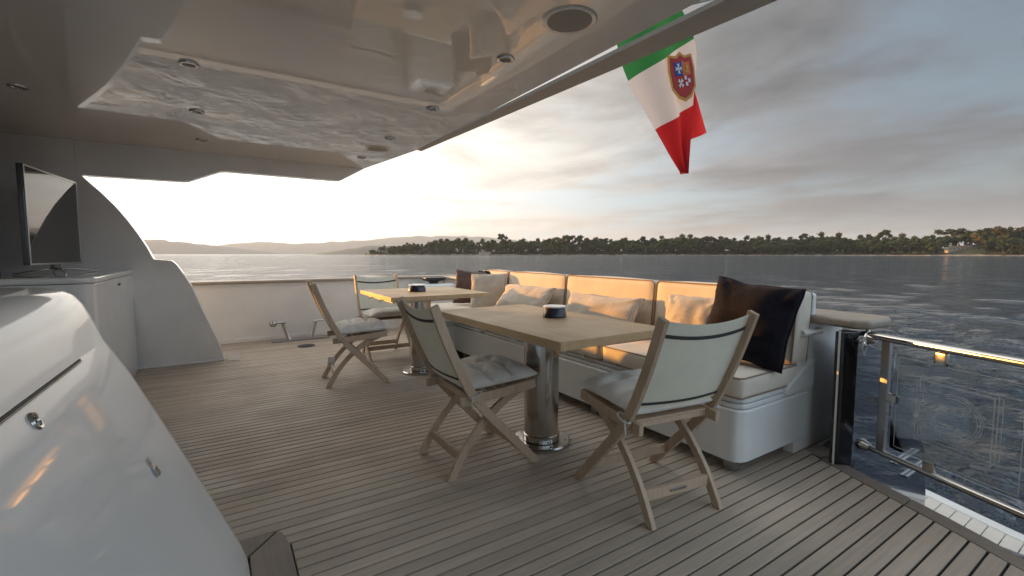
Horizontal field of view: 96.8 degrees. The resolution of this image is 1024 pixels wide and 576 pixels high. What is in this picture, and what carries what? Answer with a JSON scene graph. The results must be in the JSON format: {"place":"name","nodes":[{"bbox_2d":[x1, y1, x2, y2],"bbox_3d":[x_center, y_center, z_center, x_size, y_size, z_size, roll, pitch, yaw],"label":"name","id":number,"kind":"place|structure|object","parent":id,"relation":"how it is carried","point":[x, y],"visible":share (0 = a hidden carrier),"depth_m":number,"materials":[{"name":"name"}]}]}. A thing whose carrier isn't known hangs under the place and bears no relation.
{"place":"outdoors","nodes":[
{"label":"outdoors","id":0,"kind":"place"},
{"bbox_2d":[143,239,283,253],"bbox_3d":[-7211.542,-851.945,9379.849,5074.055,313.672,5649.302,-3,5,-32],"label":"headland hill","id":1,"kind":"structure","parent":0,"point":[158,246],"depth_m":8412.44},
{"bbox_2d":[316,246,426,253],"bbox_3d":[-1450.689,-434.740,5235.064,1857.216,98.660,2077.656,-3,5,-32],"label":"coastal hill","id":2,"kind":"structure","parent":0,"point":[363,250],"depth_m":4732.66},
{"bbox_2d":[421,277,445,282],"bbox_3d":[-1.209,-0.120,7.024,0.351,0.092,0.180,-3,5,-32],"label":"winch cover","id":3,"kind":"object","parent":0,"point":[433,279],"visible":0.96,"depth_m":6.96,"materials":[{"name":"black plastic"}]},
{"bbox_2d":[211,236,675,253],"bbox_3d":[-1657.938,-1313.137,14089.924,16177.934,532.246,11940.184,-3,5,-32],"label":"mountain ridge","id":4,"kind":"structure","parent":0,"point":[303,248],"depth_m":12414.45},
{"bbox_2d":[83,0,1023,250],"label":"sky","id":5,"kind":"structure","parent":0,"point":[851,118],"materials":[{"name":"white"}]},
{"bbox_2d":[153,254,1023,534],"bbox_3d":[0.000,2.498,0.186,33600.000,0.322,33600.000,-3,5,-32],"label":"sea","id":6,"kind":"structure","parent":0,"point":[973,302],"depth_m":27.41,"materials":[{"name":"grey liquid"}]},
{"bbox_3d":[-0.892,2.015,2.572,5.500,1.899,8.830,-3,5,-32],"label":"hull","id":7,"kind":"object","parent":6,"relation":"in","visible":0},
{"bbox_2d":[134,328,1023,575],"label":"deck","id":8,"kind":"structure","parent":7,"relation":"on","point":[299,468],"depth_m":2.17,"materials":[{"name":"brown wood"}]},
{"bbox_2d":[0,270,137,377],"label":"console cabinet","id":9,"kind":"object","parent":8,"relation":"on","point":[105,298],"visible":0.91,"depth_m":3.38,"materials":[{"name":"white plastic"}]},
{"bbox_2d":[12,163,97,274],"bbox_3d":[-3.562,-0.501,3.547,0.291,0.769,0.950,-2,5,-28],"label":"television","id":10,"kind":"object","parent":9,"relation":"on","point":[49,218],"visible":1,"depth_m":3.42,"materials":[{"name":"black glass"},{"name":"dark plastic"},{"name":"satin metal"}]},
{"bbox_2d":[0,133,224,369],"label":"wing wall","id":11,"kind":"structure","parent":8,"relation":"on","point":[173,326],"depth_m":4.30,"materials":[{"name":"white plastic"}]},
{"bbox_2d":[0,287,249,575],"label":"deck locker","id":12,"kind":"object","parent":8,"relation":"on","point":[99,476],"visible":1,"depth_m":0.92,"materials":[{"name":"white plastic"}]},
{"bbox_2d":[227,350,240,360],"bbox_3d":[-3.156,0.765,5.155,0.130,0.004,0.600,-2,5,-30],"label":"deck hatch plate","id":13,"kind":"object","parent":8,"relation":"on","point":[234,355],"visible":1,"depth_m":5.14,"materials":[{"name":"metal"}]},
{"bbox_2d":[269,319,329,342],"bbox_3d":[-2.852,0.551,6.110,0.725,0.288,0.150,-3,5,-32],"label":"mooring roller stand","id":14,"kind":"object","parent":8,"relation":"on","point":[273,323],"visible":0.96,"depth_m":6.03,"materials":[{"name":"grey metal"}]},
{"bbox_2d":[190,275,455,343],"bbox_3d":[-3.173,0.735,6.239,5.300,1.705,0.210,-3,5,-32],"label":"bulwark","id":15,"kind":"object","parent":8,"relation":"on","point":[238,311],"visible":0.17,"depth_m":6.12,"materials":[{"name":"white plastic"}]},
{"bbox_2d":[306,280,389,388],"bbox_3d":[-1.494,0.387,4.138,0.640,0.912,0.519,-2,5,-28],"label":"folding chair","id":16,"kind":"object","parent":8,"relation":"on","point":[348,340],"visible":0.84,"depth_m":3.98,"materials":[{"name":"brown wood"}]},
{"bbox_2d":[330,318,388,344],"bbox_3d":[-1.407,0.375,4.183,0.443,0.177,0.561,-2,5,-28],"label":"chair cushion","id":17,"kind":"object","parent":16,"relation":"on","point":[355,325],"visible":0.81,"depth_m":4.03,"materials":[{"name":"white fabric"}]},
{"bbox_2d":[354,274,409,360],"bbox_3d":[-1.470,0.306,5.222,0.519,0.912,0.640,-3,5,-32],"label":"folding chair","id":18,"kind":"object","parent":8,"relation":"on","point":[364,302],"visible":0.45,"depth_m":5.32,"materials":[{"name":"white fabric"}]},
{"bbox_2d":[357,307,400,317],"bbox_3d":[-1.417,0.303,5.139,0.561,0.178,0.443,-3,5,-32],"label":"chair cushion","id":19,"kind":"object","parent":18,"relation":"on","point":[380,312],"visible":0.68,"depth_m":4.96,"materials":[{"name":"white fabric"}]},
{"bbox_2d":[360,286,489,375],"bbox_3d":[-0.903,0.418,4.630,0.980,0.774,1.020,-3,5,-32],"label":"deck table","id":20,"kind":"object","parent":8,"relation":"on","point":[420,301],"visible":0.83,"depth_m":4.37,"materials":[{"name":"brown wood"}]},
{"bbox_2d":[408,284,425,291],"bbox_3d":[-0.961,-0.001,4.597,0.179,0.067,0.180,3,5,37],"label":"ashtray","id":21,"kind":"object","parent":20,"relation":"on","point":[416,288],"visible":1,"depth_m":4.53,"materials":[{"name":"blue metal"}]},
{"bbox_2d":[412,282,454,302],"bbox_3d":[-1.220,0.278,7.023,0.570,0.700,0.520,-3,5,-32],"label":"stern locker","id":22,"kind":"object","parent":8,"relation":"on","point":[440,284],"visible":0.23,"depth_m":6.84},
{"bbox_2d":[395,296,538,482],"bbox_3d":[-0.248,0.506,2.539,0.640,0.912,0.519,-3,5,-32],"label":"folding chair","id":23,"kind":"object","parent":8,"relation":"on","point":[427,329],"visible":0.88,"depth_m":2.40,"materials":[{"name":"brown wood"}]},
{"bbox_2d":[429,354,537,409],"bbox_3d":[-0.165,0.493,2.591,0.443,0.178,0.561,-3,5,-32],"label":"chair cushion","id":24,"kind":"object","parent":23,"relation":"on","point":[486,370],"visible":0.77,"depth_m":2.46,"materials":[{"name":"white fabric"}]},
{"bbox_2d":[441,304,654,452],"bbox_3d":[0.146,0.562,2.707,0.700,0.774,1.320,-3,5,-32],"label":"deck table","id":25,"kind":"object","parent":8,"relation":"on","point":[545,340],"visible":0.94,"depth_m":2.66,"materials":[{"name":"brown wood"}]},
{"bbox_2d":[543,304,566,317],"bbox_3d":[0.256,0.139,2.722,0.143,0.067,0.144,3,5,37],"label":"ashtray","id":26,"kind":"object","parent":25,"relation":"on","point":[554,311],"visible":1,"depth_m":2.67,"materials":[{"name":"blue"}]},
{"bbox_2d":[431,270,815,470],"bbox_3d":[0.292,0.356,4.237,1.132,0.958,4.239,-3,5,-32],"label":"sofa","id":27,"kind":"object","parent":8,"relation":"on","point":[763,411],"visible":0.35,"depth_m":2.69,"materials":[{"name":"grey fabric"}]},
{"bbox_2d":[453,269,486,302],"bbox_3d":[-0.497,-0.007,5.655,0.444,0.446,0.159,5,-16,-6],"label":"throw pillow","id":28,"kind":"object","parent":27,"relation":"on","point":[463,279],"visible":0.5,"depth_m":5.60,"materials":[{"name":"brown fabric"}]},
{"bbox_2d":[470,273,506,307],"bbox_3d":[-0.283,0.044,5.324,0.443,0.448,0.164,-1,-12,15],"label":"throw pillow","id":29,"kind":"object","parent":27,"relation":"on","point":[493,285],"visible":0.65,"depth_m":5.27,"materials":[{"name":"beige fabric"}]},
{"bbox_2d":[495,284,555,306],"bbox_3d":[0.109,0.136,4.699,0.177,0.375,0.856,37,-18,-30],"label":"lumbar pillow","id":30,"kind":"object","parent":27,"relation":"on","point":[515,294],"visible":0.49,"depth_m":4.57,"materials":[{"name":"beige fabric"}]},
{"bbox_2d":[566,292,645,321],"bbox_3d":[0.701,0.218,3.727,0.188,0.370,0.834,35,-16,-30],"label":"lumbar pillow","id":31,"kind":"object","parent":27,"relation":"on","point":[625,309],"visible":0.45,"depth_m":3.60,"materials":[{"name":"fabric"}]},
{"bbox_2d":[665,294,714,324],"bbox_3d":[1.184,0.223,3.002,0.154,0.382,0.405,28,-17,-37],"label":"throw pillow","id":32,"kind":"object","parent":27,"relation":"on","point":[683,309],"visible":0.35,"depth_m":2.98,"materials":[{"name":"beige fabric"}]},
{"bbox_2d":[706,276,806,373],"bbox_3d":[1.357,0.192,2.614,0.210,0.484,0.483,22,-4,-41],"label":"throw pillow","id":33,"kind":"object","parent":27,"relation":"on","point":[776,309],"visible":0.78,"depth_m":2.48,"materials":[{"name":"black fabric"}]},
{"bbox_2d":[442,276,890,453],"bbox_3d":[0.536,0.825,5.088,0.568,1.698,5.935,-2,5,-30],"label":"stern bulwark","id":34,"kind":"object","parent":8,"relation":"attached to","point":[828,324],"visible":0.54,"depth_m":2.73,"materials":[{"name":"white plastic"}]},
{"bbox_2d":[575,310,758,530],"bbox_3d":[0.681,0.537,2.135,0.519,0.912,0.640,-2,5,-24],"label":"folding chair","id":35,"kind":"object","parent":8,"relation":"on","point":[684,363],"visible":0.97,"depth_m":1.97,"materials":[{"name":"brown wood"}]},
{"bbox_2d":[580,369,719,436],"bbox_3d":[0.642,0.521,2.224,0.561,0.177,0.443,-2,5,-24],"label":"chair cushion","id":36,"kind":"object","parent":35,"relation":"on","point":[617,388],"visible":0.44,"depth_m":2.13,"materials":[{"name":"white fabric"}]},
{"bbox_2d":[829,329,859,464],"bbox_3d":[1.813,0.597,2.480,0.112,0.736,0.092,-3,5,-32],"label":"gate post","id":37,"kind":"object","parent":8,"relation":"on","point":[846,354],"visible":1,"depth_m":2.46,"materials":[{"name":"black metal"}]},
{"bbox_2d":[855,330,1023,519],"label":"glass gate","id":38,"kind":"structure","parent":37,"relation":"attached to","point":[943,352],"depth_m":2.15,"materials":[{"name":"silver metal"}]},
{"bbox_2d":[857,336,866,355],"bbox_3d":[1.865,0.305,2.416,0.086,0.109,0.031,-3,5,-32],"label":"lashing cord","id":39,"kind":"object","parent":38,"relation":"attached to","point":[863,339],"visible":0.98,"depth_m":2.40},
{"bbox_3d":[-3.051,-0.031,1.433,0.402,2.148,8.100,-3,5,-32],"label":"cabin bulkhead","id":40,"kind":"object","parent":8,"relation":"on","visible":0},
{"bbox_2d":[0,0,776,182],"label":"hardtop","id":41,"kind":"object","parent":40,"relation":"on","point":[183,91],"visible":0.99,"depth_m":2.48,"materials":[{"name":"white plastic"}]},
{"bbox_2d":[617,0,710,173],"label":"ensign flag","id":42,"kind":"object","parent":41,"relation":"attached to","point":[662,82],"visible":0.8,"depth_m":4.51,"materials":[{"name":"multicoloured fabric"}]},
{"bbox_2d":[925,489,1023,554],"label":"swim platform","id":43,"kind":"structure","parent":7,"relation":"attached to","point":[998,533],"depth_m":3.47,"materials":[{"name":"white wood"}]},
{"bbox_2d":[853,340,925,505],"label":"stair side wall","id":44,"kind":"structure","parent":43,"relation":"on","point":[882,470],"depth_m":2.84,"materials":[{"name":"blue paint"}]},
{"bbox_2d":[894,449,1023,557],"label":"stern steps","id":45,"kind":"structure","parent":43,"relation":"on","point":[912,472],"depth_m":3.08,"materials":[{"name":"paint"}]},
{"bbox_2d":[367,245,1023,255],"bbox_3d":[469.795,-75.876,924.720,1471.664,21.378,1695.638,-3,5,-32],"label":"island","id":46,"kind":"structure","parent":0,"point":[974,251],"depth_m":739.39,"materials":[{"name":"green plant"}]},
{"bbox_2d":[430,239,445,248],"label":"holm oak","id":47,"kind":"object","parent":46,"relation":"on","point":[439,241],"visible":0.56,"depth_m":1009.48,"materials":[{"name":"green plant"}]},
{"bbox_2d":[433,243,445,251],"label":"holm oak","id":48,"kind":"object","parent":46,"relation":"on","point":[441,247],"visible":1,"depth_m":998.00,"materials":[{"name":"green plant"}]},
{"bbox_2d":[454,239,470,250],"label":"holm oak","id":49,"kind":"object","parent":46,"relation":"on","point":[457,245],"visible":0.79,"depth_m":996.31,"materials":[{"name":"green plant"}]},
{"bbox_2d":[482,239,496,249],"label":"holm oak","id":50,"kind":"object","parent":46,"relation":"on","point":[488,243],"visible":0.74,"depth_m":962.77,"materials":[{"name":"green plant"}]},
{"bbox_2d":[493,242,505,252],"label":"holm oak","id":51,"kind":"object","parent":46,"relation":"on","point":[499,248],"visible":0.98,"depth_m":945.64,"materials":[{"name":"green plant"}]},
{"bbox_2d":[508,243,522,251],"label":"holm oak","id":52,"kind":"object","parent":46,"relation":"on","point":[515,247],"visible":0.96,"depth_m":923.47,"materials":[{"name":"green plant"}]},
{"bbox_2d":[514,238,527,252],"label":"holm oak","id":53,"kind":"object","parent":46,"relation":"on","point":[522,243],"visible":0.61,"depth_m":938.68,"materials":[{"name":"green plant"}]},
{"bbox_2d":[526,243,536,254],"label":"holm oak","id":54,"kind":"object","parent":46,"relation":"on","point":[532,248],"visible":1,"depth_m":908.92,"materials":[{"name":"green plant"}]},
{"bbox_2d":[556,238,572,245],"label":"holm oak","id":55,"kind":"object","parent":46,"relation":"on","point":[563,242],"visible":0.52,"depth_m":887.91,"materials":[{"name":"green plant"}]},
{"bbox_2d":[562,235,577,241],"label":"umbrella pine","id":56,"kind":"object","parent":46,"relation":"on","point":[572,237],"visible":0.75,"depth_m":919.79,"materials":[{"name":"green plant"}]},
{"bbox_2d":[568,242,583,250],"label":"holm oak","id":57,"kind":"object","parent":46,"relation":"on","point":[573,247],"visible":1,"depth_m":869.72,"materials":[{"name":"green plant"}]},
{"bbox_2d":[572,235,591,247],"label":"holm oak","id":58,"kind":"object","parent":46,"relation":"on","point":[579,239],"visible":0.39,"depth_m":907.96,"materials":[{"name":"green plant"}]},
{"bbox_2d":[584,244,594,254],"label":"holm oak","id":59,"kind":"object","parent":46,"relation":"on","point":[587,248],"visible":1,"depth_m":856.87,"materials":[{"name":"green plant"}]},
{"bbox_2d":[582,240,598,252],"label":"holm oak","id":60,"kind":"object","parent":46,"relation":"on","point":[593,242],"visible":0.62,"depth_m":867.49,"materials":[{"name":"green plant"}]},
{"bbox_2d":[598,242,612,253],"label":"holm oak","id":61,"kind":"object","parent":46,"relation":"on","point":[606,247],"visible":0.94,"depth_m":850.91,"materials":[{"name":"green plant"}]},
{"bbox_2d":[609,244,622,252],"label":"holm oak","id":62,"kind":"object","parent":46,"relation":"on","point":[613,249],"visible":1,"depth_m":848.58,"materials":[{"name":"green plant"}]},
{"bbox_2d":[623,242,636,251],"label":"holm oak","id":63,"kind":"object","parent":46,"relation":"on","point":[631,244],"visible":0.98,"depth_m":838.79,"materials":[{"name":"green plant"}]},
{"bbox_2d":[644,238,657,244],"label":"holm oak","id":64,"kind":"object","parent":46,"relation":"on","point":[652,241],"visible":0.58,"depth_m":843.46,"materials":[{"name":"green plant"}]},
{"bbox_2d":[648,243,662,254],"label":"holm oak","id":65,"kind":"object","parent":46,"relation":"on","point":[656,247],"visible":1,"depth_m":813.18,"materials":[{"name":"green plant"}]},
{"bbox_2d":[663,242,679,252],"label":"holm oak","id":66,"kind":"object","parent":46,"relation":"on","point":[670,248],"visible":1,"depth_m":807.46,"materials":[{"name":"green plant"}]},
{"bbox_2d":[668,236,684,252],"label":"holm oak","id":67,"kind":"object","parent":46,"relation":"on","point":[677,242],"visible":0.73,"depth_m":817.11,"materials":[{"name":"green plant"}]},
{"bbox_2d":[683,241,699,254],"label":"holm oak","id":68,"kind":"object","parent":46,"relation":"on","point":[687,247],"visible":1,"depth_m":789.98,"materials":[{"name":"green plant"}]},
{"bbox_2d":[370,237,1023,253],"bbox_3d":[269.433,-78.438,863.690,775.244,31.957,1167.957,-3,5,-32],"label":"undergrowth","id":69,"kind":"object","parent":46,"relation":"on","point":[510,250],"visible":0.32,"depth_m":827.41,"materials":[{"name":"green plant"}]},
{"bbox_2d":[703,245,715,254],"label":"holm oak","id":70,"kind":"object","parent":46,"relation":"on","point":[707,249],"visible":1,"depth_m":781.52,"materials":[{"name":"green plant"}]},
{"bbox_2d":[700,236,723,252],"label":"umbrella pine","id":71,"kind":"object","parent":46,"relation":"on","point":[708,238],"visible":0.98,"depth_m":800.22,"materials":[{"name":"green plant"}]},
{"bbox_2d":[726,242,743,254],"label":"holm oak","id":72,"kind":"object","parent":46,"relation":"on","point":[732,248],"visible":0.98,"depth_m":762.15,"materials":[{"name":"green plant"}]},
{"bbox_2d":[750,235,768,245],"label":"holm oak","id":73,"kind":"object","parent":46,"relation":"on","point":[758,240],"visible":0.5,"depth_m":778.40,"materials":[{"name":"green plant"}]},
{"bbox_2d":[752,242,768,254],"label":"holm oak","id":74,"kind":"object","parent":46,"relation":"on","point":[762,247],"visible":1,"depth_m":746.69,"materials":[{"name":"green plant"}]},
{"bbox_2d":[760,238,778,245],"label":"holm oak","id":75,"kind":"object","parent":46,"relation":"on","point":[770,242],"visible":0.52,"depth_m":759.24,"materials":[{"name":"green plant"}]},
{"bbox_2d":[767,244,779,252],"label":"holm oak","id":76,"kind":"object","parent":46,"relation":"on","point":[772,248],"visible":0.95,"depth_m":743.18,"materials":[{"name":"green plant"}]},
{"bbox_2d":[778,244,795,252],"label":"holm oak","id":77,"kind":"object","parent":46,"relation":"on","point":[789,246],"visible":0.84,"depth_m":738.54,"materials":[{"name":"green plant"}]},
{"bbox_2d":[780,240,797,253],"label":"holm oak","id":78,"kind":"object","parent":46,"relation":"on","point":[783,243],"visible":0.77,"depth_m":739.72,"materials":[{"name":"green plant"}]},
{"bbox_2d":[796,237,810,251],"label":"holm oak","id":79,"kind":"object","parent":46,"relation":"on","point":[803,241],"visible":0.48,"depth_m":735.66,"materials":[{"name":"green plant"}]},
{"bbox_2d":[809,231,825,241],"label":"holm oak","id":80,"kind":"object","parent":46,"relation":"on","point":[821,234],"visible":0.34,"depth_m":760.44,"materials":[{"name":"green plant"}]},
{"bbox_2d":[815,239,831,250],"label":"holm oak","id":81,"kind":"object","parent":46,"relation":"on","point":[820,246],"visible":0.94,"depth_m":711.86,"materials":[{"name":"green plant"}]},
{"bbox_2d":[823,233,842,239],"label":"holm oak","id":82,"kind":"object","parent":46,"relation":"on","point":[837,235],"visible":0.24,"depth_m":756.03,"materials":[{"name":"green plant"}]},
{"bbox_2d":[832,237,851,245],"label":"holm oak","id":83,"kind":"object","parent":46,"relation":"on","point":[843,241],"visible":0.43,"depth_m":720.21,"materials":[{"name":"green plant"}]},
{"bbox_2d":[847,242,860,252],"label":"holm oak","id":84,"kind":"object","parent":46,"relation":"on","point":[853,247],"visible":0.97,"depth_m":695.19,"materials":[{"name":"green plant"}]},
{"bbox_2d":[847,237,865,243],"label":"holm oak","id":85,"kind":"object","parent":46,"relation":"on","point":[860,240],"visible":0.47,"depth_m":712.78,"materials":[{"name":"green plant"}]},
{"bbox_2d":[856,240,871,251],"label":"holm oak","id":86,"kind":"object","parent":46,"relation":"on","point":[863,246],"visible":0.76,"depth_m":687.65,"materials":[{"name":"green plant"}]},
{"bbox_2d":[866,241,882,252],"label":"holm oak","id":87,"kind":"object","parent":46,"relation":"on","point":[874,247],"visible":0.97,"depth_m":676.00,"materials":[{"name":"green plant"}]},
{"bbox_2d":[871,234,889,250],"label":"holm oak","id":88,"kind":"object","parent":46,"relation":"on","point":[877,237],"visible":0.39,"depth_m":689.33,"materials":[{"name":"green plant"}]},
{"bbox_2d":[877,240,893,252],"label":"holm oak","id":89,"kind":"object","parent":46,"relation":"on","point":[885,247],"visible":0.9,"depth_m":671.30,"materials":[{"name":"green plant"}]},
{"bbox_2d":[878,230,892,239],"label":"tall pine","id":90,"kind":"object","parent":46,"relation":"on","point":[886,233],"visible":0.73,"depth_m":711.40,"materials":[{"name":"green plant"}]},
{"bbox_2d":[881,238,905,250],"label":"holm oak","id":91,"kind":"object","parent":46,"relation":"on","point":[899,240],"visible":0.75,"depth_m":665.13,"materials":[{"name":"green plant"}]},
{"bbox_2d":[888,232,906,240],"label":"holm oak","id":92,"kind":"object","parent":46,"relation":"on","point":[902,235],"visible":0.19,"depth_m":700.08,"materials":[{"name":"green plant"}]},
{"bbox_2d":[896,241,914,251],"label":"holm oak","id":93,"kind":"object","parent":46,"relation":"on","point":[902,248],"visible":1,"depth_m":655.01,"materials":[{"name":"green plant"}]},
{"bbox_2d":[913,236,930,243],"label":"holm oak","id":94,"kind":"object","parent":46,"relation":"on","point":[926,240],"visible":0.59,"depth_m":652.15,"materials":[{"name":"green plant"}]},
{"bbox_2d":[923,239,948,251],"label":"holm oak","id":95,"kind":"object","parent":46,"relation":"on","point":[931,246],"visible":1,"depth_m":625.02,"materials":[{"name":"green plant"}]},
{"bbox_2d":[930,235,948,245],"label":"holm oak","id":96,"kind":"object","parent":46,"relation":"on","point":[933,238],"visible":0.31,"depth_m":651.62,"materials":[{"name":"green plant"}]},
{"bbox_2d":[936,234,958,244],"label":"holm oak","id":97,"kind":"object","parent":46,"relation":"on","point":[945,237],"visible":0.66,"depth_m":663.42,"materials":[{"name":"green plant"}]},
{"bbox_2d":[934,228,966,245],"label":"umbrella pine","id":98,"kind":"object","parent":46,"relation":"on","point":[960,231],"visible":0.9,"depth_m":666.59,"materials":[{"name":"green plant"}]},
{"bbox_2d":[944,246,972,252],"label":"shore cottage","id":99,"kind":"structure","parent":46,"relation":"on","point":[951,249],"depth_m":628.53,"materials":[{"name":"stone"}]},
{"bbox_2d":[949,232,975,245],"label":"holm oak","id":100,"kind":"object","parent":46,"relation":"on","point":[964,238],"visible":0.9,"depth_m":645.46,"materials":[{"name":"green plant"}]},
{"bbox_2d":[975,241,989,251],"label":"holm oak","id":101,"kind":"object","parent":46,"relation":"on","point":[983,245],"visible":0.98,"depth_m":599.35,"materials":[{"name":"green plant"}]},
{"bbox_2d":[970,228,998,242],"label":"holm oak","id":102,"kind":"object","parent":46,"relation":"on","point":[984,235],"visible":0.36,"depth_m":615.19,"materials":[{"name":"green plant"}]},
{"bbox_2d":[970,232,1005,242],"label":"bronze tree","id":103,"kind":"object","parent":46,"relation":"on","point":[976,236],"visible":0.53,"depth_m":611.00,"materials":[{"name":"brown plant"}]},
{"bbox_2d":[982,235,1004,249],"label":"holm oak","id":104,"kind":"object","parent":46,"relation":"on","point":[992,242],"visible":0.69,"depth_m":593.81,"materials":[{"name":"green plant"}]},
{"bbox_2d":[995,240,1013,251],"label":"holm oak","id":105,"kind":"object","parent":46,"relation":"on","point":[1000,245],"visible":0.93,"depth_m":584.84,"materials":[{"name":"green plant"}]},
{"bbox_2d":[993,226,1021,235],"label":"bronze tree","id":106,"kind":"object","parent":46,"relation":"on","point":[1000,230],"visible":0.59,"depth_m":598.43,"materials":[{"name":"brown plant"}]},
{"bbox_2d":[1003,234,1023,244],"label":"holm oak","id":107,"kind":"object","parent":46,"relation":"on","point":[1011,240],"visible":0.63,"depth_m":584.25,"materials":[{"name":"green plant"}]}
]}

